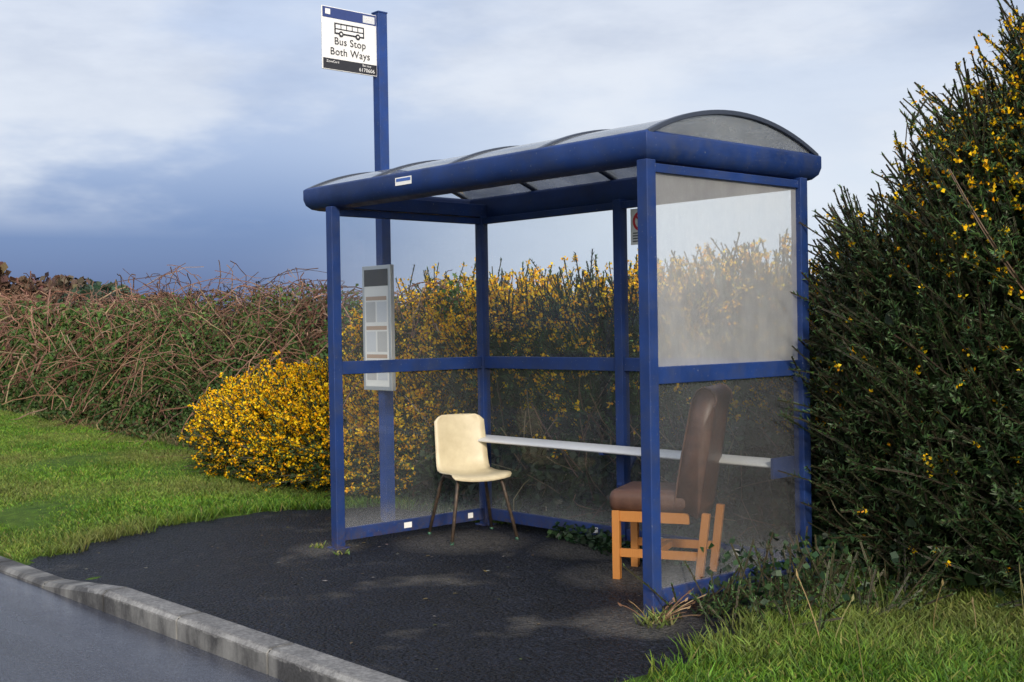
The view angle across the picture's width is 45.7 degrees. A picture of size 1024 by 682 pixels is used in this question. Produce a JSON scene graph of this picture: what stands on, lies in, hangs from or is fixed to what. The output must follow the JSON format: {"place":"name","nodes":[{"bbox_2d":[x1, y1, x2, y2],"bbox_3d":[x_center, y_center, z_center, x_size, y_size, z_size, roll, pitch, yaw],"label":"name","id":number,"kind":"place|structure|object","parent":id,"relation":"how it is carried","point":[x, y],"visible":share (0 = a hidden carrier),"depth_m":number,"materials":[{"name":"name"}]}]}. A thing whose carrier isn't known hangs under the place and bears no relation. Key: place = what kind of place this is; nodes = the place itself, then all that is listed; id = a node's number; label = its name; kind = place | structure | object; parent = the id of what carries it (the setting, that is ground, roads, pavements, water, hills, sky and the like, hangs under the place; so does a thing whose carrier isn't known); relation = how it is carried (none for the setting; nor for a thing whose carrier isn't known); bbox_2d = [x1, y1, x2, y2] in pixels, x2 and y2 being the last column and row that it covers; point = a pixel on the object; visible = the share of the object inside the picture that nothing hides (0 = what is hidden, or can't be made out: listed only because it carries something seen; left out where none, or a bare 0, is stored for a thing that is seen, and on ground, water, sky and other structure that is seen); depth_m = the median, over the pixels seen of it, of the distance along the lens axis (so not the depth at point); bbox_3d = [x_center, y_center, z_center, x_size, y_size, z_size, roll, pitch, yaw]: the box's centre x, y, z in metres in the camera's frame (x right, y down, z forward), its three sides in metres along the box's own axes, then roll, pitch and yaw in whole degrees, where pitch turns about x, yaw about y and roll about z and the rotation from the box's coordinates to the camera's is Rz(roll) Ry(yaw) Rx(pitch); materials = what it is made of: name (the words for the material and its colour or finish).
{"place":"outdoors","nodes":[
{"label":"outdoors","id":0,"kind":"place"},
{"bbox_2d":[0,572,284,681],"bbox_3d":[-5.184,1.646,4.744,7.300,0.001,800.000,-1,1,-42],"label":"road","id":1,"kind":"structure","parent":0,"point":[47,635],"depth_m":6.22,"materials":[{"name":"grey asphalt"}]},
{"bbox_2d":[28,507,845,681],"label":"tarmac pavement","id":2,"kind":"structure","parent":0,"point":[386,617],"depth_m":6.94,"materials":[{"name":"black asphalt"}]},
{"bbox_2d":[428,413,518,544],"bbox_3d":[-0.295,0.977,8.734,0.518,0.874,0.555,-1,1,-22],"label":"plastic chair","id":3,"kind":"object","parent":2,"relation":"on","point":[461,452],"visible":1,"depth_m":8.90,"materials":[{"name":"plastic"}]},
{"bbox_2d":[609,383,732,579],"bbox_3d":[0.954,0.837,7.270,0.664,1.154,0.458,-1,1,22],"label":"upholstered chair","id":4,"kind":"object","parent":2,"relation":"on","point":[692,490],"visible":0.92,"depth_m":7.07,"materials":[{"name":"brown leather"}]},
{"bbox_2d":[0,293,1023,681],"bbox_3d":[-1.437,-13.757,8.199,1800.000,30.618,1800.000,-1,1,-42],"label":"ground","id":5,"kind":"structure","parent":0,"point":[28,509],"depth_m":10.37,"materials":[{"name":"green plant"}]},
{"bbox_2d":[0,262,177,307],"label":"distant woodland","id":6,"kind":"object","parent":5,"relation":"on","point":[80,284],"visible":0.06,"depth_m":160.91,"materials":[{"name":"brown plant"}]},
{"bbox_2d":[0,556,407,681],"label":"kerb","id":7,"kind":"structure","parent":5,"relation":"on","point":[277,657],"depth_m":6.19,"materials":[{"name":"concrete"}]},
{"bbox_2d":[0,260,573,457],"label":"bramble hedge","id":8,"kind":"object","parent":5,"relation":"on","point":[126,366],"visible":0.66,"depth_m":17.26,"materials":[{"name":"green plant"}]},
{"bbox_2d":[321,5,395,521],"bbox_3d":[-1.118,-0.520,9.287,0.355,4.072,0.566,-1,1,26],"label":"bus stop pole","id":9,"kind":"object","parent":5,"relation":"on","point":[354,42],"visible":1,"depth_m":9.42,"materials":[{"name":"blue metal"}]},
{"bbox_2d":[145,489,965,658],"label":"weeds","id":10,"kind":"object","parent":5,"relation":"on","point":[728,562],"visible":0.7,"depth_m":6.33,"materials":[{"name":"green plant"}]},
{"bbox_2d":[303,110,820,619],"bbox_3d":[0.203,0.100,7.871,1.577,2.721,3.216,-1,1,-42],"label":"bus shelter","id":11,"kind":"object","parent":5,"relation":"on","point":[675,168],"visible":0.77,"depth_m":7.45,"materials":[{"name":"blue paint"}]},
{"bbox_2d":[317,115,806,198],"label":"shelter roof sheets","id":12,"kind":"object","parent":11,"relation":"attached to","point":[731,129],"visible":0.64,"depth_m":7.21,"materials":[{"name":"plastic"}]},
{"bbox_2d":[395,176,738,555],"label":"stickers","id":13,"kind":"object","parent":11,"relation":"attached to","point":[633,212],"visible":0.45,"depth_m":8.08,"materials":[{"name":"white paper"}]},
{"bbox_2d":[171,228,1015,499],"bbox_3d":[0.245,0.460,10.604,3.450,2.650,9.718,-1,1,-42],"label":"gorse","id":14,"kind":"object","parent":5,"relation":"on","point":[745,349],"depth_m":10.18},
{"bbox_2d":[359,355,1013,581],"bbox_3d":[1.085,0.950,9.285,1.786,2.136,5.990,-1,1,-42],"label":"bramble understorey","id":15,"kind":"object","parent":5,"relation":"on","point":[542,481],"visible":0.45,"depth_m":8.66,"materials":[{"name":"green plant"}]},
{"bbox_2d":[753,0,1023,608],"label":"gorse bush","id":16,"kind":"object","parent":5,"relation":"on","point":[983,506],"depth_m":6.44,"materials":[{"name":"green plant"}]},
{"bbox_2d":[0,0,1023,313],"label":"sky","id":17,"kind":"structure","parent":0,"point":[140,138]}
]}

